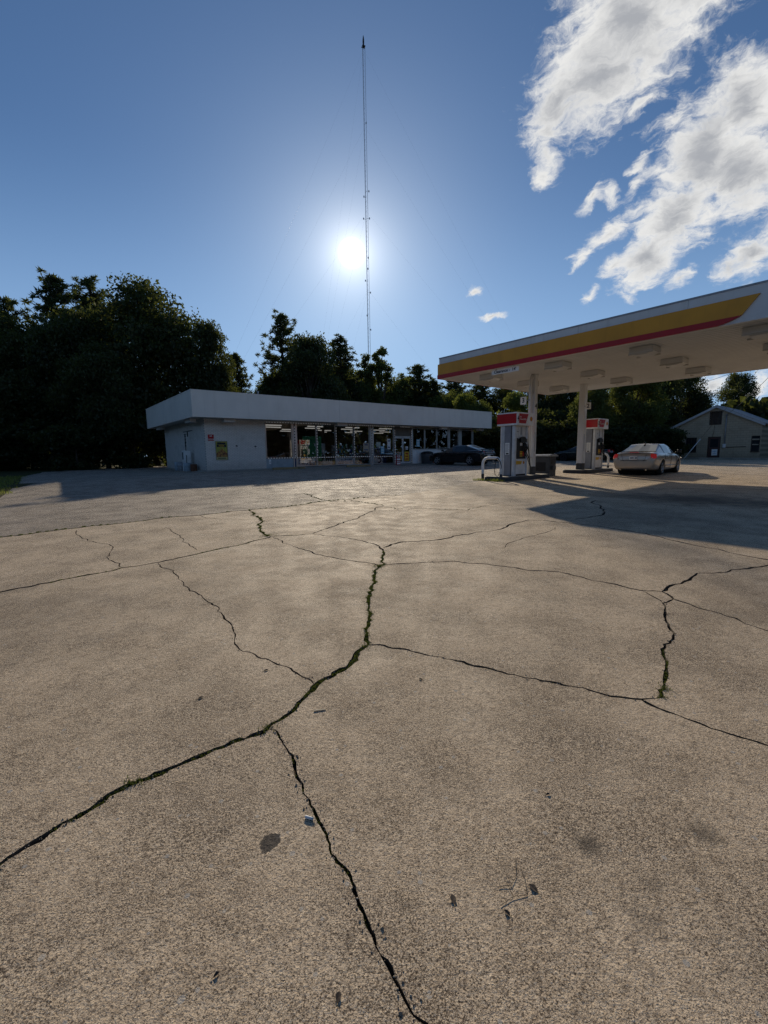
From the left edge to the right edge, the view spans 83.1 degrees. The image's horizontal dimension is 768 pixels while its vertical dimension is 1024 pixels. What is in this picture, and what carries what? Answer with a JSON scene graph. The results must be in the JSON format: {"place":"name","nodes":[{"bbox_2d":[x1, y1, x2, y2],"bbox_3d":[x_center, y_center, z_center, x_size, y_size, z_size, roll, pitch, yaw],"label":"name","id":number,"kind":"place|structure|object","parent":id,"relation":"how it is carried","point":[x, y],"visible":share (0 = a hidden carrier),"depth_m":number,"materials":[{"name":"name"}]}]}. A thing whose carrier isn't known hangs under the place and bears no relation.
{"place":"outdoors","nodes":[
{"label":"outdoors","id":0,"kind":"place"},
{"bbox_2d":[0,459,613,536],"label":"asphalt pavement","id":1,"kind":"structure","parent":0,"point":[48,501],"depth_m":14.92,"materials":[{"name":"asphalt"}]},
{"bbox_2d":[182,434,190,470],"bbox_3d":[-12.600,-3.775,27.601,0.412,2.340,0.899,-7,10,-38],"label":"air machine","id":2,"kind":"object","parent":1,"relation":"on","point":[186,456],"visible":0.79,"depth_m":27.49,"materials":[{"name":"white paint"}]},
{"bbox_2d":[183,463,191,470],"bbox_3d":[-12.297,-2.785,27.167,0.480,0.585,0.480,-7,10,-38],"label":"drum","id":3,"kind":"object","parent":1,"relation":"on","point":[187,467],"visible":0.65,"depth_m":26.96,"materials":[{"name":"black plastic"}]},
{"bbox_2d":[272,467,304,469],"bbox_3d":[-6.082,-2.814,27.818,2.240,0.158,0.180,-7,10,-38],"label":"wheel stop","id":4,"kind":"object","parent":1,"relation":"on","point":[279,468],"visible":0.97,"depth_m":27.60,"materials":[{"name":"grey concrete"}]},
{"bbox_2d":[346,464,370,466],"bbox_3d":[-1.829,-3.326,31.178,2.050,0.158,0.180,-7,10,-38],"label":"wheel stop","id":5,"kind":"object","parent":1,"relation":"on","point":[358,465],"visible":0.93,"depth_m":31.06,"materials":[{"name":"grey concrete"}]},
{"bbox_2d":[396,452,400,464],"bbox_3d":[1.087,-4.112,33.517,0.400,1.080,0.400,-7,10,-38],"label":"advertising stand","id":6,"kind":"object","parent":1,"relation":"on","point":[398,459],"visible":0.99,"depth_m":33.45,"materials":[{"name":"plastic"}]},
{"bbox_2d":[429,445,494,465],"bbox_3d":[5.748,-4.254,32.518,2.280,1.500,5.096,-8,10,-41],"label":"parked car","id":7,"kind":"object","parent":1,"relation":"on","point":[472,455],"visible":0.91,"depth_m":31.33,"materials":[{"name":"black paint"}]},
{"bbox_2d":[554,446,613,460],"bbox_3d":[17.954,-5.332,39.251,4.957,1.460,2.200,5,10,38],"label":"parked car","id":8,"kind":"object","parent":1,"relation":"on","point":[569,454],"visible":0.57,"depth_m":39.04,"materials":[{"name":"green paint"}]},
{"bbox_2d":[195,463,434,471],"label":"sidewalk","id":9,"kind":"structure","parent":0,"point":[305,468],"depth_m":27.09,"materials":[{"name":"concrete"}]},
{"bbox_2d":[421,451,432,463],"bbox_3d":[3.623,-4.596,36.440,1.040,1.030,1.040,-7,10,-38],"label":"litter bin","id":10,"kind":"object","parent":9,"relation":"on","point":[425,457],"visible":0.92,"depth_m":36.05,"materials":[{"name":"grey plastic"}]},
{"bbox_2d":[318,443,325,464],"bbox_3d":[-4.689,-4.231,31.947,0.560,1.620,0.506,-7,10,-38],"label":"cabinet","id":11,"kind":"object","parent":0,"point":[323,453],"visible":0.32,"depth_m":31.78,"materials":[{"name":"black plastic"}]},
{"bbox_2d":[0,459,751,1007],"bbox_3d":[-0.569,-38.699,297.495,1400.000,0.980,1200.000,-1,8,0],"label":"ground","id":12,"kind":"structure","parent":0,"point":[16,475],"depth_m":4.93,"materials":[{"name":"green plant"}]},
{"bbox_2d":[0,475,27,494],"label":"grass","id":13,"kind":"structure","parent":12,"relation":"on","point":[12,479],"depth_m":20.32,"materials":[{"name":"plant"}]},
{"bbox_2d":[0,313,33,422],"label":"broadleaf tree","id":14,"kind":"object","parent":12,"relation":"on","point":[5,322],"visible":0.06,"depth_m":39.52,"materials":[{"name":"green plant"}]},
{"bbox_2d":[0,295,36,465],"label":"pine tree","id":15,"kind":"object","parent":12,"relation":"on","point":[7,305],"visible":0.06,"depth_m":43.49,"materials":[{"name":"green plant"}]},
{"bbox_2d":[0,328,68,468],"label":"broadleaf tree","id":16,"kind":"object","parent":12,"relation":"on","point":[17,385],"visible":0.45,"depth_m":35.90,"materials":[{"name":"green plant"}]},
{"bbox_2d":[20,266,81,330],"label":"pine tree","id":17,"kind":"object","parent":12,"relation":"on","point":[53,286],"visible":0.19,"depth_m":43.71,"materials":[{"name":"green plant"}]},
{"bbox_2d":[13,303,127,414],"bbox_3d":[-29.706,-11.948,42.401,10.683,15.771,11.032,-2,8,-11],"label":"broadleaf tree","id":18,"kind":"object","parent":12,"relation":"on","point":[41,319],"visible":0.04,"depth_m":39.88,"materials":[{"name":"green plant"}]},
{"bbox_2d":[12,305,135,425],"bbox_3d":[-27.795,-11.205,40.447,10.552,14.766,8.812,-8,11,-44],"label":"broadleaf tree","id":19,"kind":"object","parent":12,"relation":"on","point":[58,337],"visible":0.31,"depth_m":36.82,"materials":[{"name":"green plant"}]},
{"bbox_2d":[62,275,112,462],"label":"pine tree","id":20,"kind":"object","parent":12,"relation":"on","point":[88,283],"visible":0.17,"depth_m":48.45,"materials":[{"name":"green plant"}]},
{"bbox_2d":[42,339,140,468],"bbox_3d":[-24.260,-8.915,36.606,6.928,11.056,8.296,-4,8,-23],"label":"broadleaf tree","id":21,"kind":"object","parent":12,"relation":"on","point":[94,399],"visible":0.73,"depth_m":34.64,"materials":[{"name":"green plant"}]},
{"bbox_2d":[84,301,127,342],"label":"pine tree","id":22,"kind":"object","parent":12,"relation":"on","point":[93,306],"visible":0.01,"depth_m":44.99,"materials":[{"name":"green plant"}]},
{"bbox_2d":[136,429,166,465],"bbox_3d":[-19.825,-6.615,41.572,8.100,6.770,7.733,6,10,41],"label":"shrub","id":23,"kind":"object","parent":12,"relation":"on","point":[152,449],"visible":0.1,"depth_m":39.43,"materials":[{"name":"green plant"}]},
{"bbox_2d":[79,271,225,465],"bbox_3d":[-21.591,-12.981,41.710,11.946,17.872,14.305,-5,9,-31],"label":"broadleaf tree","id":24,"kind":"object","parent":12,"relation":"on","point":[145,325],"visible":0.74,"depth_m":38.24,"materials":[{"name":"green plant"}]},
{"bbox_2d":[181,317,240,392],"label":"broadleaf tree","id":25,"kind":"object","parent":12,"relation":"on","point":[221,379],"visible":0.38,"depth_m":42.30,"materials":[{"name":"green plant"}]},
{"bbox_2d":[227,351,254,393],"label":"pine tree","id":26,"kind":"object","parent":12,"relation":"on","point":[241,377],"visible":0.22,"depth_m":53.82,"materials":[{"name":"green plant"}]},
{"bbox_2d":[252,370,280,394],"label":"broadleaf tree","id":27,"kind":"object","parent":12,"relation":"on","point":[261,383],"visible":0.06,"depth_m":51.85,"materials":[{"name":"green plant"}]},
{"bbox_2d":[253,309,306,395],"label":"pine tree","id":28,"kind":"object","parent":12,"relation":"on","point":[281,332],"visible":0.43,"depth_m":50.27,"materials":[{"name":"green plant"}]},
{"bbox_2d":[266,362,331,396],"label":"broadleaf tree","id":29,"kind":"object","parent":12,"relation":"on","point":[294,382],"visible":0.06,"depth_m":50.12,"materials":[{"name":"green plant"}]},
{"bbox_2d":[273,330,355,401],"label":"broadleaf tree","id":30,"kind":"object","parent":12,"relation":"on","point":[304,356],"visible":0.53,"depth_m":45.91,"materials":[{"name":"green plant"}]},
{"bbox_2d":[146,389,491,470],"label":"convenience store","id":31,"kind":"structure","parent":12,"relation":"on","point":[257,431],"depth_m":30.01,"materials":[{"name":"white paint"}]},
{"bbox_2d":[215,441,227,459],"bbox_3d":[-9.825,-3.719,26.244,0.720,1.130,0.031,-7,10,-38],"label":"poster","id":32,"kind":"object","parent":31,"relation":"attached to","point":[221,447],"visible":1,"depth_m":26.24,"materials":[{"name":"paper"}]},
{"bbox_2d":[264,422,292,458],"bbox_3d":[-6.914,-4.719,28.568,1.900,2.350,0.080,-7,10,-38],"label":"window","id":33,"kind":"structure","parent":31,"relation":"in","point":[264,422],"depth_m":28.96,"materials":[{"name":"metal"}]},
{"bbox_2d":[296,424,316,466],"bbox_3d":[-5.334,-4.621,29.848,1.540,2.930,0.080,-7,10,-38],"label":"window","id":34,"kind":"structure","parent":31,"relation":"in","point":[296,424],"depth_m":30.20,"materials":[{"name":"metal"}]},
{"bbox_2d":[298,458,315,465],"bbox_3d":[-5.325,-3.466,30.034,1.440,0.510,0.016,-7,10,-38],"label":"window banner","id":35,"kind":"object","parent":31,"relation":"attached to","point":[306,461],"depth_m":30.00,"materials":[{"name":"white"}]},
{"bbox_2d":[302,436,321,460],"bbox_3d":[-5.104,-4.502,30.892,1.500,1.750,0.036,-7,10,-38],"label":"display board","id":36,"kind":"object","parent":31,"relation":"in","point":[309,448],"visible":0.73,"depth_m":30.81,"materials":[{"name":"green paper"}]},
{"bbox_2d":[316,424,335,465],"bbox_3d":[-4.107,-4.769,30.819,1.560,2.930,0.080,-7,10,-38],"label":"window","id":37,"kind":"structure","parent":31,"relation":"in","point":[316,424],"depth_m":31.16,"materials":[{"name":"metal"}]},
{"bbox_2d":[331,444,347,464],"bbox_3d":[-3.342,-4.333,32.738,1.300,1.574,0.260,-7,10,-38],"label":"shelf unit","id":38,"kind":"object","parent":31,"relation":"in","point":[342,451],"visible":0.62,"depth_m":32.63,"materials":[{"name":"grey metal"}]},
{"bbox_2d":[335,425,353,464],"bbox_3d":[-2.867,-4.919,31.800,1.570,2.930,0.080,-7,10,-38],"label":"window","id":39,"kind":"structure","parent":31,"relation":"in","point":[348,425],"depth_m":32.11,"materials":[{"name":"metal"}]},
{"bbox_2d":[337,457,352,464],"bbox_3d":[-2.872,-3.761,31.971,1.480,0.510,0.015,-7,10,-38],"label":"window banner","id":40,"kind":"object","parent":31,"relation":"attached to","point":[347,460],"depth_m":31.97,"materials":[{"name":"blue"}]},
{"bbox_2d":[348,444,362,463],"bbox_3d":[-2.155,-4.451,33.486,1.200,1.574,0.260,-7,10,-38],"label":"shelf unit","id":41,"kind":"object","parent":31,"relation":"in","point":[358,451],"visible":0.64,"depth_m":33.51,"materials":[{"name":"grey metal"}]},
{"bbox_2d":[354,426,369,464],"bbox_3d":[-1.680,-5.062,32.738,1.430,2.930,0.080,-7,10,-38],"label":"window","id":42,"kind":"structure","parent":31,"relation":"in","point":[368,426],"depth_m":33.09,"materials":[{"name":"metal"}]},
{"bbox_2d":[364,445,381,463],"bbox_3d":[-0.879,-4.659,34.937,1.623,1.565,0.260,-7,10,-38],"label":"shelf unit","id":43,"kind":"object","parent":31,"relation":"in","point":[377,451],"visible":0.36,"depth_m":34.85,"materials":[{"name":"grey metal"}]},
{"bbox_2d":[374,457,385,462],"bbox_3d":[-0.305,-4.070,33.998,1.250,0.510,0.018,-7,10,-38],"label":"window banner","id":44,"kind":"object","parent":31,"relation":"attached to","point":[379,459],"depth_m":33.98,"materials":[{"name":"blue paper"}]},
{"bbox_2d":[373,426,393,463],"bbox_3d":[-0.043,-5.259,34.031,2.060,2.930,0.080,-7,10,-38],"label":"window","id":45,"kind":"structure","parent":31,"relation":"in","point":[376,426],"depth_m":34.41,"materials":[{"name":"metal"}]},
{"bbox_2d":[395,437,402,463],"bbox_3d":[1.211,-4.972,35.025,0.830,2.100,0.120,-7,10,-38],"label":"door","id":46,"kind":"structure","parent":31,"relation":"in","point":[400,439],"depth_m":35.10,"materials":[{"name":"grey metal"}]},
{"bbox_2d":[403,437,410,462],"bbox_3d":[1.874,-5.051,35.544,0.830,2.100,0.120,-7,10,-38],"label":"door","id":47,"kind":"structure","parent":31,"relation":"in","point":[406,440],"depth_m":35.53,"materials":[{"name":"grey metal"}]},
{"bbox_2d":[413,428,424,449],"bbox_3d":[2.879,-6.112,36.278,1.380,1.740,0.080,-7,10,-38],"label":"window","id":48,"kind":"structure","parent":31,"relation":"in","point":[418,433],"depth_m":36.31,"materials":[{"name":"glass"}]},
{"bbox_2d":[425,429,436,448],"bbox_3d":[3.992,-6.246,37.154,1.430,1.740,0.080,-7,10,-38],"label":"window","id":49,"kind":"structure","parent":31,"relation":"in","point":[430,434],"depth_m":37.19,"materials":[{"name":"glass"}]},
{"bbox_2d":[437,429,447,447],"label":"window","id":50,"kind":"structure","parent":31,"relation":"in","point":[442,435],"depth_m":38.05,"materials":[{"name":"glass"}]},
{"bbox_2d":[450,429,458,447],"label":"window","id":51,"kind":"structure","parent":31,"relation":"in","point":[453,433],"depth_m":38.95,"materials":[{"name":"glass"}]},
{"bbox_2d":[461,430,471,444],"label":"window","id":52,"kind":"structure","parent":31,"relation":"in","point":[466,435],"depth_m":39.99,"materials":[{"name":"glass"}]},
{"bbox_2d":[328,333,371,402],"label":"pine tree","id":53,"kind":"object","parent":12,"relation":"on","point":[341,351],"visible":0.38,"depth_m":53.38,"materials":[{"name":"green plant"}]},
{"bbox_2d":[337,366,363,388],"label":"broadleaf tree","id":54,"kind":"object","parent":12,"relation":"on","point":[351,374],"depth_m":57.86,"materials":[{"name":"green plant"}]},
{"bbox_2d":[345,378,374,402],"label":"broadleaf tree","id":55,"kind":"object","parent":12,"relation":"on","point":[366,394],"visible":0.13,"depth_m":55.81,"materials":[{"name":"green plant"}]},
{"bbox_2d":[356,352,376,402],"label":"broadleaf tree","id":56,"kind":"object","parent":12,"relation":"on","point":[367,377],"visible":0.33,"depth_m":57.51,"materials":[{"name":"green plant"}]},
{"bbox_2d":[236,36,513,375],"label":"radio mast","id":57,"kind":"object","parent":12,"relation":"on","point":[363,46],"visible":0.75,"depth_m":110.23,"materials":[{"name":"metal"}]},
{"bbox_2d":[366,346,397,404],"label":"broadleaf tree","id":58,"kind":"object","parent":12,"relation":"on","point":[379,367],"visible":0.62,"depth_m":57.46,"materials":[{"name":"green plant"}]},
{"bbox_2d":[30,394,767,463],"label":"woods","id":59,"kind":"object","parent":12,"relation":"on","point":[757,406],"visible":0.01,"depth_m":59.92,"materials":[{"name":"green plant"}]},
{"bbox_2d":[386,372,417,405],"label":"broadleaf tree","id":60,"kind":"object","parent":12,"relation":"on","point":[399,390],"visible":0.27,"depth_m":58.76,"materials":[{"name":"green plant"}]},
{"bbox_2d":[400,363,444,406],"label":"pine tree","id":61,"kind":"object","parent":12,"relation":"on","point":[418,370],"visible":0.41,"depth_m":59.40,"materials":[{"name":"green plant"}]},
{"bbox_2d":[420,379,443,406],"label":"pine tree","id":62,"kind":"object","parent":12,"relation":"on","point":[434,387],"visible":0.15,"depth_m":58.81,"materials":[{"name":"green plant"}]},
{"bbox_2d":[428,389,462,408],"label":"broadleaf tree","id":63,"kind":"object","parent":12,"relation":"on","point":[446,402],"visible":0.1,"depth_m":55.70,"materials":[{"name":"green plant"}]},
{"bbox_2d":[439,380,466,399],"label":"pine tree","id":64,"kind":"object","parent":12,"relation":"on","point":[451,385],"visible":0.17,"depth_m":61.68,"materials":[{"name":"green plant"}]},
{"bbox_2d":[452,391,476,409],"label":"broadleaf tree","id":65,"kind":"object","parent":12,"relation":"on","point":[461,401],"visible":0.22,"depth_m":50.04,"materials":[{"name":"green plant"}]},
{"bbox_2d":[467,399,493,416],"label":"broadleaf tree","id":66,"kind":"object","parent":12,"relation":"on","point":[482,406],"visible":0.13,"depth_m":48.44,"materials":[{"name":"green plant"}]},
{"bbox_2d":[464,384,504,416],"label":"pine tree","id":67,"kind":"object","parent":12,"relation":"on","point":[481,393],"visible":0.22,"depth_m":59.71,"materials":[{"name":"green plant"}]},
{"bbox_2d":[473,429,499,451],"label":"shrub","id":68,"kind":"object","parent":12,"relation":"on","point":[479,437],"visible":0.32,"depth_m":42.19,"materials":[{"name":"green plant"}]},
{"bbox_2d":[485,426,500,460],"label":"shrub","id":69,"kind":"object","parent":12,"relation":"on","point":[495,438],"visible":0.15,"depth_m":41.67,"materials":[{"name":"green plant"}]},
{"bbox_2d":[483,387,516,415],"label":"broadleaf tree","id":70,"kind":"object","parent":12,"relation":"on","point":[496,401],"visible":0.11,"depth_m":59.32,"materials":[{"name":"green plant"}]},
{"bbox_2d":[492,391,540,427],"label":"broadleaf tree","id":71,"kind":"object","parent":12,"relation":"on","point":[511,401],"visible":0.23,"depth_m":43.62,"materials":[{"name":"green plant"}]},
{"bbox_2d":[519,391,570,413],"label":"broadleaf tree","id":72,"kind":"object","parent":12,"relation":"on","point":[552,402],"visible":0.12,"depth_m":51.79,"materials":[{"name":"green plant"}]},
{"bbox_2d":[536,417,566,453],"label":"shrub","id":73,"kind":"object","parent":12,"relation":"on","point":[541,435],"visible":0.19,"depth_m":42.17,"materials":[{"name":"green plant"}]},
{"bbox_2d":[537,406,572,453],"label":"shrub","id":74,"kind":"object","parent":12,"relation":"on","point":[557,415],"visible":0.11,"depth_m":46.07,"materials":[{"name":"green plant"}]},
{"bbox_2d":[536,417,577,459],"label":"shrub","id":75,"kind":"object","parent":12,"relation":"on","point":[558,443],"visible":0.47,"depth_m":41.85,"materials":[{"name":"green plant"}]},
{"bbox_2d":[561,391,578,446],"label":"broadleaf tree","id":76,"kind":"object","parent":12,"relation":"on","point":[572,396],"visible":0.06,"depth_m":53.39,"materials":[{"name":"green plant"}]},
{"bbox_2d":[563,406,617,452],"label":"shrub","id":77,"kind":"object","parent":12,"relation":"on","point":[566,409],"visible":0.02,"depth_m":46.40,"materials":[{"name":"green plant"}]},
{"bbox_2d":[566,387,618,447],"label":"broadleaf tree","id":78,"kind":"object","parent":12,"relation":"on","point":[598,399],"visible":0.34,"depth_m":41.34,"materials":[{"name":"green plant"}]},
{"bbox_2d":[604,421,657,459],"bbox_3d":[22.489,-6.297,40.470,5.323,4.449,5.081,3,9,29],"label":"shrub","id":79,"kind":"object","parent":12,"relation":"on","point":[622,436],"visible":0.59,"depth_m":39.59,"materials":[{"name":"green plant"}]},
{"bbox_2d":[607,381,672,449],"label":"broadleaf tree","id":80,"kind":"object","parent":12,"relation":"on","point":[628,408],"visible":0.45,"depth_m":41.95,"materials":[{"name":"green plant"}]},
{"bbox_2d":[628,379,690,439],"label":"broadleaf tree","id":81,"kind":"object","parent":12,"relation":"on","point":[675,418],"visible":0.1,"depth_m":44.62,"materials":[{"name":"green plant"}]},
{"bbox_2d":[637,424,692,455],"bbox_3d":[26.047,-6.249,40.410,4.787,4.191,5.014,7,11,44],"label":"shrub","id":82,"kind":"object","parent":12,"relation":"on","point":[672,438],"visible":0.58,"depth_m":39.52,"materials":[{"name":"green plant"}]},
{"bbox_2d":[666,376,718,423],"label":"broadleaf tree","id":83,"kind":"object","parent":12,"relation":"on","point":[698,402],"visible":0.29,"depth_m":50.80,"materials":[{"name":"green plant"}]},
{"bbox_2d":[671,405,767,457],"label":"block house","id":84,"kind":"structure","parent":12,"relation":"on","point":[735,433],"depth_m":39.20,"materials":[{"name":"grey concrete"}]},
{"bbox_2d":[686,438,696,452],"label":"window","id":85,"kind":"structure","parent":84,"relation":"in","point":[693,441],"depth_m":41.18,"materials":[{"name":"black glass"}]},
{"bbox_2d":[707,437,719,457],"bbox_3d":[30.386,-5.902,39.931,0.068,1.920,0.840,-7,10,-40],"label":"door","id":86,"kind":"structure","parent":84,"relation":"in","point":[713,447],"depth_m":39.91,"materials":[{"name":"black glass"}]},
{"bbox_2d":[750,435,760,451],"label":"window","id":87,"kind":"structure","parent":84,"relation":"in","point":[755,440],"depth_m":37.69,"materials":[{"name":"black glass"}]},
{"bbox_2d":[681,457,767,459],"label":"kerb","id":88,"kind":"structure","parent":12,"relation":"on","point":[723,458],"depth_m":38.51,"materials":[{"name":"concrete"}]},
{"bbox_2d":[714,372,767,415],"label":"broadleaf tree","id":89,"kind":"object","parent":12,"relation":"on","point":[735,383],"visible":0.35,"depth_m":63.35,"materials":[{"name":"green plant"}]},
{"bbox_2d":[0,555,751,1023],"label":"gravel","id":90,"kind":"structure","parent":0,"point":[400,1013],"depth_m":1.76,"materials":[{"name":"gravel"}]},
{"bbox_2d":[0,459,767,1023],"bbox_3d":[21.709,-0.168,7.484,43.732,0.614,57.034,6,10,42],"label":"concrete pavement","id":91,"kind":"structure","parent":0,"point":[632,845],"depth_m":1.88,"materials":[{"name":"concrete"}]},
{"bbox_2d":[0,493,672,930],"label":"weeds","id":92,"kind":"object","parent":91,"relation":"on","point":[312,689],"visible":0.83,"depth_m":2.44,"materials":[{"name":"plant"}]},
{"bbox_2d":[336,991,340,1006],"bbox_3d":[-0.113,1.195,1.065,0.015,0.005,0.032,0,8,4],"label":"fallen leaf","id":93,"kind":"object","parent":91,"relation":"on","point":[338,995],"visible":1,"depth_m":1.07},
{"bbox_2d":[472,477,503,481],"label":"island weeds","id":94,"kind":"object","parent":91,"relation":"on","point":[494,480],"visible":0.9,"depth_m":17.32,"materials":[{"name":"green plant"}]},
{"bbox_2d":[481,457,502,478],"bbox_3d":[4.347,-1.742,17.502,0.165,0.985,1.025,-7,10,-40],"label":"hoop guard","id":95,"kind":"object","parent":91,"relation":"on","point":[482,466],"visible":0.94,"depth_m":17.41,"materials":[{"name":"white paint"}]},
{"bbox_2d":[485,473,549,480],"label":"pump island","id":96,"kind":"structure","parent":91,"relation":"on","point":[523,477],"depth_m":17.57,"materials":[{"name":"concrete"}]},
{"bbox_2d":[497,412,533,475],"bbox_3d":[5.447,-2.806,18.052,1.232,2.545,1.033,-7,10,-40],"label":"fuel pump","id":97,"kind":"object","parent":96,"relation":"on","point":[514,447],"visible":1,"depth_m":17.73,"materials":[{"name":"white paint"}]},
{"bbox_2d":[516,459,524,473],"bbox_3d":[5.634,-1.892,17.949,0.710,0.615,0.037,-7,10,-40],"label":"lower door","id":98,"kind":"structure","parent":97,"relation":"in","point":[520,463],"depth_m":17.94,"materials":[{"name":"white paint"}]},
{"bbox_2d":[535,454,557,475],"bbox_3d":[7.476,-2.171,19.996,0.760,0.985,0.860,-7,10,-40],"label":"waste bin","id":99,"kind":"object","parent":91,"relation":"on","point":[545,463],"visible":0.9,"depth_m":19.75,"materials":[{"name":"grey plastic"}]},
{"bbox_2d":[563,468,612,473],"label":"pump island","id":100,"kind":"structure","parent":91,"relation":"on","point":[584,471],"depth_m":21.67,"materials":[{"name":"concrete"}]},
{"bbox_2d":[584,418,608,468],"bbox_3d":[11.005,-3.560,22.711,1.416,2.545,1.033,-7,10,-40],"label":"fuel pump","id":101,"kind":"object","parent":100,"relation":"on","point":[594,445],"visible":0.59,"depth_m":22.29,"materials":[{"name":"white paint"}]},
{"bbox_2d":[595,455,600,466],"bbox_3d":[11.125,-2.635,22.539,0.710,0.615,0.037,-7,10,-40],"label":"lower door","id":102,"kind":"structure","parent":101,"relation":"in","point":[598,457],"depth_m":22.54,"materials":[{"name":"white paint"}]},
{"bbox_2d":[437,280,767,475],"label":"canopy","id":103,"kind":"object","parent":100,"relation":"on","point":[720,332],"visible":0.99,"depth_m":15.28,"materials":[{"name":"grey metal"}]},
{"bbox_2d":[492,366,518,374],"bbox_3d":[4.673,-5.482,16.736,0.029,0.225,1.220,-7,10,-40],"label":"clearance sign","id":104,"kind":"object","parent":103,"relation":"hanging from","point":[505,370],"visible":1,"depth_m":16.71,"materials":[{"name":"white metal"}]},
{"bbox_2d":[613,442,681,474],"bbox_3d":[12.617,-2.555,20.587,4.808,1.507,2.134,-8,10,-43],"label":"parked car","id":105,"kind":"object","parent":91,"relation":"on","point":[647,459],"visible":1,"depth_m":19.30,"materials":[{"name":"silver paint"}]},
{"bbox_2d":[0,0,767,456],"label":"sky","id":106,"kind":"structure","parent":0,"point":[591,160],"materials":[{"name":"blue"}]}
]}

